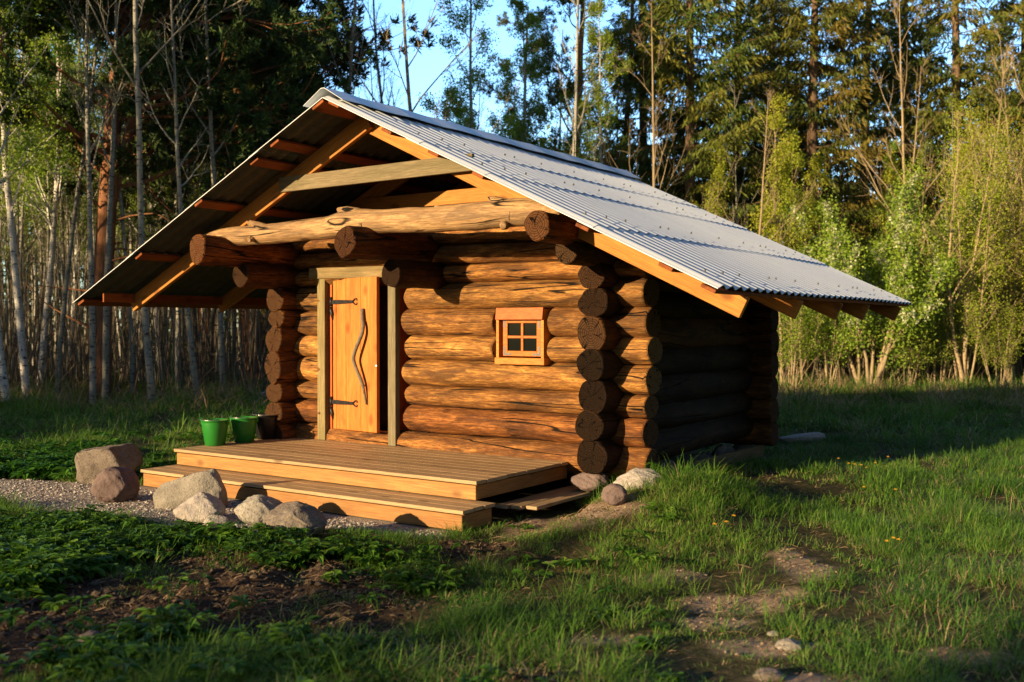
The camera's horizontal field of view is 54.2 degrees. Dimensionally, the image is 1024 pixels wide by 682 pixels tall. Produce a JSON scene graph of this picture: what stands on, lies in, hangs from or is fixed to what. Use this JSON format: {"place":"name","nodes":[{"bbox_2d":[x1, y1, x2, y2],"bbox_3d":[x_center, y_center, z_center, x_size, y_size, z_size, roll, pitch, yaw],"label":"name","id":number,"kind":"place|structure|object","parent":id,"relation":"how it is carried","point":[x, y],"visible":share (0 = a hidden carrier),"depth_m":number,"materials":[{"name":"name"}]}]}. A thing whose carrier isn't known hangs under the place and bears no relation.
{"place":"outdoors","nodes":[
{"label":"outdoors","id":0,"kind":"place"},
{"bbox_2d":[0,331,1023,681],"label":"ground","id":1,"kind":"structure","parent":0,"point":[684,651],"depth_m":5.87,"materials":[{"name":"plant"}]},
{"bbox_2d":[0,6,69,367],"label":"aspen tree","id":2,"kind":"object","parent":1,"relation":"on","point":[22,223],"visible":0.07,"depth_m":24.44,"materials":[{"name":"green plant"}]},
{"bbox_2d":[0,1,74,399],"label":"birch tree","id":3,"kind":"object","parent":1,"relation":"on","point":[21,337],"visible":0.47,"depth_m":20.52,"materials":[{"name":"green plant"}]},
{"bbox_2d":[0,0,81,402],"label":"birch tree","id":4,"kind":"object","parent":1,"relation":"on","point":[27,142],"visible":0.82,"depth_m":19.38,"materials":[{"name":"green plant"}]},
{"bbox_2d":[10,7,75,384],"bbox_3d":[-11.521,-3.875,24.718,1.811,10.388,2.877,0,1,-23],"label":"aspen tree","id":5,"kind":"object","parent":1,"relation":"on","point":[51,220],"visible":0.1,"depth_m":25.04,"materials":[{"name":"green plant"}]},
{"bbox_2d":[0,7,86,378],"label":"birch tree","id":6,"kind":"object","parent":1,"relation":"on","point":[28,248],"visible":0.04,"depth_m":26.47,"materials":[{"name":"green plant"}]},
{"bbox_2d":[10,18,83,382],"bbox_3d":[-11.612,-3.623,24.792,1.838,9.839,2.305,-1,1,-37],"label":"aspen tree","id":7,"kind":"object","parent":1,"relation":"on","point":[48,229],"visible":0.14,"depth_m":24.62,"materials":[{"name":"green plant"}]},
{"bbox_2d":[49,56,80,377],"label":"aspen tree","id":8,"kind":"object","parent":1,"relation":"on","point":[62,242],"visible":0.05,"depth_m":26.49,"materials":[{"name":"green plant"}]},
{"bbox_2d":[0,8,130,385],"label":"birch tree","id":9,"kind":"object","parent":1,"relation":"on","point":[59,168],"visible":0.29,"depth_m":22.93,"materials":[{"name":"green plant"}]},
{"bbox_2d":[44,34,95,378],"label":"aspen tree","id":10,"kind":"object","parent":1,"relation":"on","point":[67,210],"visible":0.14,"depth_m":25.88,"materials":[{"name":"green plant"}]},
{"bbox_2d":[31,34,109,373],"bbox_3d":[-12.226,-5.479,28.405,4.190,13.522,3.310,-1,1,-42],"label":"birch tree","id":11,"kind":"object","parent":1,"relation":"on","point":[75,248],"visible":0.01,"depth_m":28.04,"materials":[{"name":"green plant"}]},
{"bbox_2d":[28,36,131,258],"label":"aspen tree","id":12,"kind":"object","parent":1,"relation":"on","point":[83,55],"visible":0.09,"depth_m":24.13,"materials":[{"name":"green plant"}]},
{"bbox_2d":[50,0,132,404],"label":"aspen tree","id":13,"kind":"object","parent":1,"relation":"on","point":[92,329],"visible":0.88,"depth_m":19.79,"materials":[{"name":"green plant"}]},
{"bbox_2d":[54,0,152,396],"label":"aspen tree","id":14,"kind":"object","parent":1,"relation":"on","point":[65,289],"visible":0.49,"depth_m":21.01,"materials":[{"name":"grey plant"}]},
{"bbox_2d":[74,443,142,483],"bbox_3d":[-4.057,1.244,10.034,0.642,0.422,0.514,0,1,0],"label":"boulder","id":15,"kind":"object","parent":1,"relation":"on","point":[95,461],"visible":0.73,"depth_m":9.82,"materials":[{"name":"brown stone"}]},
{"bbox_2d":[81,19,146,392],"bbox_3d":[-8.594,-3.130,21.574,1.558,8.939,1.702,-1,0,-13],"label":"aspen tree","id":16,"kind":"object","parent":1,"relation":"on","point":[132,352],"visible":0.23,"depth_m":21.79,"materials":[{"name":"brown plant"}]},
{"bbox_2d":[90,466,139,502],"bbox_3d":[-3.502,1.282,8.853,0.409,0.357,0.368,0,1,0],"label":"boulder","id":17,"kind":"object","parent":1,"relation":"on","point":[112,484],"visible":0.94,"depth_m":8.70,"materials":[{"name":"grey stone"}]},
{"bbox_2d":[72,0,160,402],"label":"aspen tree","id":18,"kind":"object","parent":1,"relation":"on","point":[106,329],"visible":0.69,"depth_m":20.12,"materials":[{"name":"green plant"}]},
{"bbox_2d":[66,19,210,383],"bbox_3d":[-9.399,-4.692,25.380,3.696,11.928,2.920,0,1,1],"label":"birch tree","id":19,"kind":"object","parent":1,"relation":"on","point":[155,314],"visible":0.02,"depth_m":25.52,"materials":[{"name":"green plant"}]},
{"bbox_2d":[87,0,218,402],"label":"aspen tree","id":20,"kind":"object","parent":1,"relation":"on","point":[144,312],"visible":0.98,"depth_m":19.02,"materials":[{"name":"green plant"}]},
{"bbox_2d":[117,0,217,398],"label":"aspen tree","id":21,"kind":"object","parent":1,"relation":"on","point":[193,366],"visible":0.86,"depth_m":19.99,"materials":[{"name":"brown plant"}]},
{"bbox_2d":[32,3,304,375],"bbox_3d":[-9.703,-6.954,31.585,9.636,16.556,10.403,0,1,16],"label":"pine tree","id":22,"kind":"object","parent":1,"relation":"on","point":[221,25],"visible":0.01,"depth_m":30.98,"materials":[{"name":"green plant"}]},
{"bbox_2d":[150,23,196,389],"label":"aspen tree","id":23,"kind":"object","parent":1,"relation":"on","point":[177,351],"visible":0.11,"depth_m":22.98,"materials":[{"name":"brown plant"}]},
{"bbox_2d":[135,26,224,381],"bbox_3d":[-8.636,-4.394,26.407,2.341,11.280,3.164,0,1,25],"label":"birch tree","id":24,"kind":"object","parent":1,"relation":"on","point":[174,311],"visible":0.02,"depth_m":25.89,"materials":[{"name":"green plant"}]},
{"bbox_2d":[153,468,227,508],"bbox_3d":[-2.740,1.266,8.539,0.586,0.362,0.270,0,1,0],"label":"boulder","id":25,"kind":"object","parent":1,"relation":"on","point":[174,494],"visible":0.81,"depth_m":8.44,"materials":[{"name":"grey stone"}]},
{"bbox_2d":[0,0,380,396],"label":"pine tree","id":26,"kind":"object","parent":1,"relation":"on","point":[253,55],"visible":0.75,"depth_m":21.56,"materials":[{"name":"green plant"}]},
{"bbox_2d":[173,492,225,523],"bbox_3d":[-2.474,1.329,7.910,0.414,0.274,0.290,0,1,0],"label":"boulder","id":27,"kind":"object","parent":1,"relation":"on","point":[207,503],"visible":0.76,"depth_m":7.82,"materials":[{"name":"stone"}]},
{"bbox_2d":[166,0,259,390],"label":"aspen tree","id":28,"kind":"object","parent":1,"relation":"on","point":[221,355],"visible":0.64,"depth_m":21.42,"materials":[{"name":"brown plant"}]},
{"bbox_2d":[0,479,447,538],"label":"gravel","id":29,"kind":"structure","parent":1,"relation":"on","point":[116,503],"depth_m":8.68,"materials":[{"name":"gravel"}]},
{"bbox_2d":[10,0,439,381],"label":"pine tree","id":30,"kind":"object","parent":1,"relation":"on","point":[158,158],"visible":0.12,"depth_m":24.28,"materials":[{"name":"green plant"}]},
{"bbox_2d":[234,494,282,523],"bbox_3d":[-1.992,1.337,7.897,0.399,0.250,0.319,0,1,0],"label":"boulder","id":31,"kind":"object","parent":1,"relation":"on","point":[256,508],"visible":0.77,"depth_m":7.78,"materials":[{"name":"stone"}]},
{"bbox_2d":[263,501,326,536],"bbox_3d":[-1.555,1.300,7.177,0.459,0.288,0.367,0,1,0],"label":"boulder","id":32,"kind":"object","parent":1,"relation":"on","point":[298,514],"visible":0.73,"depth_m":7.08,"materials":[{"name":"grey stone"}]},
{"bbox_2d":[0,538,597,681],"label":"soil crumbs","id":33,"kind":"object","parent":1,"relation":"on","point":[47,631],"visible":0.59,"depth_m":5.54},
{"bbox_2d":[141,464,494,530],"bbox_3d":[-1.870,1.341,8.794,3.920,0.160,0.427,1,1,34],"label":"porch step","id":34,"kind":"object","parent":1,"relation":"on","point":[474,512],"visible":0.94,"depth_m":8.26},
{"bbox_2d":[0,462,686,681],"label":"weeds","id":35,"kind":"object","parent":1,"relation":"on","point":[47,564],"visible":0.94,"depth_m":5.74,"materials":[{"name":"green plant"}]},
{"bbox_2d":[302,0,399,95],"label":"aspen tree","id":36,"kind":"object","parent":1,"relation":"on","point":[353,35],"visible":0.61,"depth_m":23.43,"materials":[{"name":"brown plant"}]},
{"bbox_2d":[0,428,710,481],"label":"weeds","id":37,"kind":"object","parent":1,"relation":"on","point":[31,465],"visible":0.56,"depth_m":10.98,"materials":[{"name":"green plant"}]},
{"bbox_2d":[174,438,567,506],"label":"wooden deck","id":38,"kind":"structure","parent":1,"relation":"on","point":[478,476],"depth_m":8.98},
{"bbox_2d":[200,417,229,445],"bbox_3d":[-3.056,0.926,10.285,0.294,0.290,0.300,1,1,34],"label":"bucket","id":39,"kind":"object","parent":38,"relation":"on","point":[214,430],"visible":1,"depth_m":10.19,"materials":[{"name":"green plastic"}]},
{"bbox_2d":[230,415,257,442],"bbox_3d":[-2.828,0.922,10.556,0.295,0.290,0.299,1,1,34],"label":"bucket","id":40,"kind":"object","parent":38,"relation":"on","point":[244,429],"visible":1,"depth_m":10.46,"materials":[{"name":"green plastic"}]},
{"bbox_2d":[252,412,276,438],"bbox_3d":[-2.674,0.917,10.885,0.296,0.290,0.298,1,1,34],"label":"bucket","id":41,"kind":"object","parent":38,"relation":"on","point":[266,427],"visible":0.82,"depth_m":10.79,"materials":[{"name":"black plastic"}]},
{"bbox_2d":[351,0,405,105],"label":"aspen tree","id":42,"kind":"object","parent":1,"relation":"on","point":[378,69],"visible":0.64,"depth_m":26.76,"materials":[{"name":"brown plant"}]},
{"bbox_2d":[336,0,520,133],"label":"aspen tree","id":43,"kind":"object","parent":1,"relation":"on","point":[409,103],"visible":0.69,"depth_m":23.36,"materials":[{"name":"brown plant"}]},
{"bbox_2d":[416,0,520,138],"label":"birch tree","id":44,"kind":"object","parent":1,"relation":"on","point":[469,78],"visible":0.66,"depth_m":26.23,"materials":[{"name":"green plant"}]},
{"bbox_2d":[73,88,911,478],"bbox_3d":[-0.119,-0.550,11.448,7.694,3.533,5.810,1,1,34],"label":"log cabin","id":45,"kind":"object","parent":1,"relation":"on","point":[611,322],"visible":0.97,"depth_m":9.81,"materials":[{"name":"wood"}]},
{"bbox_2d":[329,277,379,432],"bbox_3d":[-1.678,0.139,10.449,0.747,1.600,0.143,1,1,41],"label":"door","id":46,"kind":"structure","parent":45,"relation":"in","point":[355,401],"depth_m":10.43,"materials":[{"name":"brown wood"}]},
{"bbox_2d":[379,286,387,427],"bbox_3d":[-1.467,0.150,10.712,0.810,1.570,0.020,1,1,34],"label":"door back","id":47,"kind":"structure","parent":45,"relation":"in","point":[383,290],"depth_m":10.63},
{"bbox_2d":[203,196,566,245],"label":"log beam","id":48,"kind":"structure","parent":45,"relation":"on","point":[496,212],"depth_m":8.95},
{"bbox_2d":[495,307,556,364],"bbox_3d":[0.145,-0.049,9.425,0.554,0.535,0.335,1,1,34],"label":"window","id":49,"kind":"structure","parent":45,"relation":"in","point":[523,335],"depth_m":9.32,"materials":[{"name":"brown wood"}]},
{"bbox_2d":[1,29,1009,366],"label":"woods","id":50,"kind":"object","parent":1,"relation":"on","point":[215,309],"depth_m":45.58,"materials":[{"name":"green plant"}]},
{"bbox_2d":[0,366,1023,439],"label":"grass","id":51,"kind":"structure","parent":1,"relation":"on","point":[903,417],"depth_m":16.84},
{"bbox_2d":[0,417,1023,513],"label":"grass","id":52,"kind":"structure","parent":1,"relation":"on","point":[977,482],"depth_m":10.45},
{"bbox_2d":[0,136,1023,398],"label":"undergrowth","id":53,"kind":"object","parent":1,"relation":"on","point":[120,366],"visible":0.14,"depth_m":23.40,"materials":[{"name":"green plant"}]},
{"bbox_2d":[0,325,1023,414],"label":"dry grass","id":54,"kind":"structure","parent":1,"relation":"on","point":[797,393],"depth_m":19.95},
{"bbox_2d":[0,461,1023,681],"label":"straw","id":55,"kind":"object","parent":1,"relation":"on","point":[713,608],"visible":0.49,"depth_m":5.67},
{"bbox_2d":[475,4,572,151],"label":"pine tree","id":56,"kind":"object","parent":1,"relation":"on","point":[542,13],"visible":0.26,"depth_m":34.34,"materials":[{"name":"green plant"}]},
{"bbox_2d":[484,0,573,151],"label":"birch tree","id":57,"kind":"object","parent":1,"relation":"on","point":[520,6],"visible":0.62,"depth_m":28.00,"materials":[{"name":"green plant"}]},
{"bbox_2d":[495,485,601,509],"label":"boardwalk","id":58,"kind":"structure","parent":1,"relation":"on","point":[539,501],"depth_m":8.35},
{"bbox_2d":[551,0,613,158],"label":"aspen tree","id":59,"kind":"object","parent":1,"relation":"on","point":[574,119],"visible":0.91,"depth_m":23.41,"materials":[{"name":"brown plant"}]},
{"bbox_2d":[500,0,670,180],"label":"pine tree","id":60,"kind":"object","parent":1,"relation":"on","point":[550,54],"visible":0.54,"depth_m":28.59,"materials":[{"name":"green plant"}]},
{"bbox_2d":[570,472,608,491],"bbox_3d":[0.685,1.227,8.771,0.346,0.194,0.312,0,1,0],"label":"foundation stone","id":61,"kind":"object","parent":1,"relation":"on","point":[583,481],"visible":0.79,"depth_m":8.67,"materials":[{"name":"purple stone"}]},
{"bbox_2d":[555,0,641,180],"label":"birch tree","id":62,"kind":"object","parent":1,"relation":"on","point":[592,37],"visible":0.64,"depth_m":26.88,"materials":[{"name":"green plant"}]},
{"bbox_2d":[601,483,626,505],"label":"boulder","id":63,"kind":"object","parent":1,"relation":"on","point":[613,494],"visible":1,"depth_m":7.54,"materials":[{"name":"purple stone"}]},
{"bbox_2d":[558,0,685,190],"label":"pine tree","id":64,"kind":"object","parent":1,"relation":"on","point":[624,89],"visible":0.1,"depth_m":32.69,"materials":[{"name":"green plant"}]},
{"bbox_2d":[613,468,663,489],"bbox_3d":[1.012,1.140,8.005,0.406,0.239,0.244,0,1,0],"label":"boulder","id":65,"kind":"object","parent":1,"relation":"on","point":[628,478],"visible":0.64,"depth_m":7.94,"materials":[{"name":"stone"}]},
{"bbox_2d":[583,0,734,207],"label":"spruce tree","id":66,"kind":"object","parent":1,"relation":"on","point":[642,139],"visible":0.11,"depth_m":32.34,"materials":[{"name":"green plant"}]},
{"bbox_2d":[598,0,736,211],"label":"aspen tree","id":67,"kind":"object","parent":1,"relation":"on","point":[654,133],"visible":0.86,"depth_m":26.28,"materials":[{"name":"brown plant"}]},
{"bbox_2d":[556,0,811,360],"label":"spruce tree","id":68,"kind":"object","parent":1,"relation":"on","point":[710,87],"visible":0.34,"depth_m":29.34,"materials":[{"name":"green plant"}]},
{"bbox_2d":[699,140,734,217],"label":"young tree","id":69,"kind":"object","parent":1,"relation":"on","point":[720,174],"visible":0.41,"depth_m":27.02,"materials":[{"name":"green plant"}]},
{"bbox_2d":[684,444,764,471],"bbox_3d":[2.274,1.244,10.566,0.041,0.130,2.100,9,5,34],"label":"loose plank","id":70,"kind":"object","parent":1,"relation":"on","point":[743,453],"visible":0.72,"depth_m":10.59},
{"bbox_2d":[722,80,759,231],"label":"young tree","id":71,"kind":"object","parent":1,"relation":"on","point":[735,189],"visible":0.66,"depth_m":28.06,"materials":[{"name":"green plant"}]},
{"bbox_2d":[509,496,1022,681],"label":"sand grit","id":72,"kind":"object","parent":1,"relation":"on","point":[762,643],"visible":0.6,"depth_m":5.66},
{"bbox_2d":[714,89,819,243],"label":"aspen tree","id":73,"kind":"object","parent":1,"relation":"on","point":[762,190],"visible":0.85,"depth_m":24.65,"materials":[{"name":"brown plant"}]},
{"bbox_2d":[647,0,887,364],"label":"spruce tree","id":74,"kind":"object","parent":1,"relation":"on","point":[751,11],"visible":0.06,"depth_m":33.08,"materials":[{"name":"green plant"}]},
{"bbox_2d":[752,667,784,681],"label":"fieldstone","id":75,"kind":"object","parent":1,"relation":"on","point":[768,674],"visible":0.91,"depth_m":4.34,"materials":[{"name":"grey stone"}]},
{"bbox_2d":[744,90,822,381],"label":"young tree","id":76,"kind":"object","parent":1,"relation":"on","point":[784,169],"visible":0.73,"depth_m":25.42,"materials":[{"name":"green plant"}]},
{"bbox_2d":[768,130,819,378],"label":"young tree","id":77,"kind":"object","parent":1,"relation":"on","point":[791,193],"visible":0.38,"depth_m":26.52,"materials":[{"name":"green plant"}]},
{"bbox_2d":[719,0,875,233],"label":"spruce tree","id":78,"kind":"object","parent":1,"relation":"on","point":[758,1],"visible":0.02,"depth_m":40.30,"materials":[{"name":"green plant"}]},
{"bbox_2d":[778,432,825,443],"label":"boulder","id":79,"kind":"object","parent":1,"relation":"on","point":[810,435],"visible":0.81,"depth_m":13.18,"materials":[{"name":"stone"}]},
{"bbox_2d":[776,306,831,387],"bbox_3d":[6.916,-0.229,24.257,1.936,3.011,2.221,-1,1,-45],"label":"leafy bush","id":80,"kind":"object","parent":1,"relation":"on","point":[794,343],"visible":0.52,"depth_m":24.14,"materials":[{"name":"green plant"}]},
{"bbox_2d":[796,150,846,377],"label":"young tree","id":81,"kind":"object","parent":1,"relation":"on","point":[818,163],"visible":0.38,"depth_m":27.69,"materials":[{"name":"green plant"}]},
{"bbox_2d":[723,0,933,376],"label":"spruce tree","id":82,"kind":"object","parent":1,"relation":"on","point":[797,25],"visible":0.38,"depth_m":30.40,"materials":[{"name":"green plant"}]},
{"bbox_2d":[797,262,875,385],"bbox_3d":[7.763,-0.386,25.139,2.178,3.387,2.499,0,1,-9],"label":"leafy bush","id":83,"kind":"object","parent":1,"relation":"on","point":[836,342],"visible":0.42,"depth_m":24.75,"materials":[{"name":"green plant"}]},
{"bbox_2d":[801,250,895,383],"bbox_3d":[8.818,-0.694,26.179,2.534,3.954,2.826,0,1,-19],"label":"leafy bush","id":84,"kind":"object","parent":1,"relation":"on","point":[843,368],"visible":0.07,"depth_m":25.82,"materials":[{"name":"green plant"}]},
{"bbox_2d":[787,0,946,369],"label":"spruce tree","id":85,"kind":"object","parent":1,"relation":"on","point":[870,15],"visible":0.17,"depth_m":34.20,"materials":[{"name":"green plant"}]},
{"bbox_2d":[776,156,967,385],"bbox_3d":[8.831,-1.501,24.665,4.126,5.701,3.133,0,1,-5],"label":"leafy bush","id":86,"kind":"object","parent":1,"relation":"on","point":[899,269],"visible":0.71,"depth_m":24.16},
{"bbox_2d":[867,151,925,372],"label":"young tree","id":87,"kind":"object","parent":1,"relation":"on","point":[892,176],"visible":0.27,"depth_m":29.32,"materials":[{"name":"green plant"}]},
{"bbox_2d":[828,0,978,377],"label":"young tree","id":88,"kind":"object","parent":1,"relation":"on","point":[902,114],"visible":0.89,"depth_m":26.96,"materials":[{"name":"green plant"}]},
{"bbox_2d":[839,0,968,365],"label":"spruce tree","id":89,"kind":"object","parent":1,"relation":"on","point":[911,94],"visible":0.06,"depth_m":39.44,"materials":[{"name":"green plant"}]},
{"bbox_2d":[868,52,943,373],"bbox_3d":[12.041,-3.712,30.419,2.539,9.835,3.336,0,1,-31],"label":"young tree","id":90,"kind":"object","parent":1,"relation":"on","point":[916,136],"visible":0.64,"depth_m":29.88,"materials":[{"name":"green plant"}]},
{"bbox_2d":[875,281,940,386],"bbox_3d":[9.674,-0.098,24.674,2.082,2.823,1.815,0,1,-26],"label":"leafy bush","id":91,"kind":"object","parent":1,"relation":"on","point":[910,350],"visible":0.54,"depth_m":24.57,"materials":[{"name":"green plant"}]},
{"bbox_2d":[856,180,1002,380],"bbox_3d":[11.150,-1.723,27.479,4.332,5.986,3.289,1,1,32],"label":"leafy bush","id":92,"kind":"object","parent":1,"relation":"on","point":[975,205],"visible":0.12,"depth_m":26.54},
{"bbox_2d":[847,0,1023,372],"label":"spruce tree","id":93,"kind":"object","parent":1,"relation":"on","point":[957,74],"visible":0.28,"depth_m":32.29,"materials":[{"name":"green plant"}]},
{"bbox_2d":[919,91,961,370],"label":"young tree","id":94,"kind":"object","parent":1,"relation":"on","point":[949,100],"visible":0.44,"depth_m":30.75,"materials":[{"name":"green plant"}]},
{"bbox_2d":[864,96,1023,383],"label":"willow bush","id":95,"kind":"object","parent":1,"relation":"on","point":[963,363],"visible":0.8,"depth_m":24.77,"materials":[{"name":"green plant"}]},
{"bbox_2d":[898,274,989,385],"bbox_3d":[10.626,-0.280,25.462,2.261,3.163,2.027,0,1,-13],"label":"leafy bush","id":96,"kind":"object","parent":1,"relation":"on","point":[944,353],"visible":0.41,"depth_m":25.16,"materials":[{"name":"green plant"}]},
{"bbox_2d":[925,143,987,369],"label":"young tree","id":97,"kind":"object","parent":1,"relation":"on","point":[962,161],"visible":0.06,"depth_m":28.38,"materials":[{"name":"green plant"}]},
{"bbox_2d":[939,40,1023,363],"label":"young tree","id":98,"kind":"object","parent":1,"relation":"on","point":[1001,86],"visible":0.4,"depth_m":29.98,"materials":[{"name":"green plant"}]},
{"bbox_2d":[940,85,1023,382],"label":"willow bush","id":99,"kind":"object","parent":1,"relation":"on","point":[1011,292],"visible":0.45,"depth_m":26.09,"materials":[{"name":"green plant"}]},
{"bbox_2d":[941,0,1023,368],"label":"spruce tree","id":100,"kind":"object","parent":1,"relation":"on","point":[1003,3],"visible":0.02,"depth_m":34.81,"materials":[{"name":"green plant"}]},
{"bbox_2d":[958,285,1023,386],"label":"leafy bush","id":101,"kind":"object","parent":1,"relation":"on","point":[992,340],"visible":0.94,"depth_m":24.68,"materials":[{"name":"green plant"}]},
{"bbox_2d":[958,11,1023,361],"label":"spruce tree","id":102,"kind":"object","parent":1,"relation":"on","point":[1013,110],"visible":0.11,"depth_m":31.09,"materials":[{"name":"green plant"}]},
{"bbox_2d":[976,24,1023,374],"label":"young tree","id":103,"kind":"object","parent":1,"relation":"on","point":[1005,89],"visible":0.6,"depth_m":29.90,"materials":[{"name":"green plant"}]},
{"bbox_2d":[983,252,1023,377],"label":"leafy bush","id":104,"kind":"object","parent":1,"relation":"on","point":[1019,366],"visible":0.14,"depth_m":28.91,"materials":[{"name":"green plant"}]},
{"bbox_2d":[985,124,1023,302],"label":"willow bush","id":105,"kind":"object","parent":1,"relation":"on","point":[1019,147],"visible":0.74,"depth_m":25.32,"materials":[{"name":"green plant"}]},
{"bbox_2d":[991,22,1023,375],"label":"young tree","id":106,"kind":"object","parent":1,"relation":"on","point":[1018,232],"visible":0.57,"depth_m":28.29,"materials":[{"name":"green plant"}]},
{"bbox_2d":[0,446,1023,681],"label":"grass","id":107,"kind":"structure","parent":0,"point":[982,521],"depth_m":5.51,"materials":[{"name":"plant"}]},
{"bbox_2d":[3,0,1021,330],"label":"sky","id":108,"kind":"structure","parent":0,"point":[424,70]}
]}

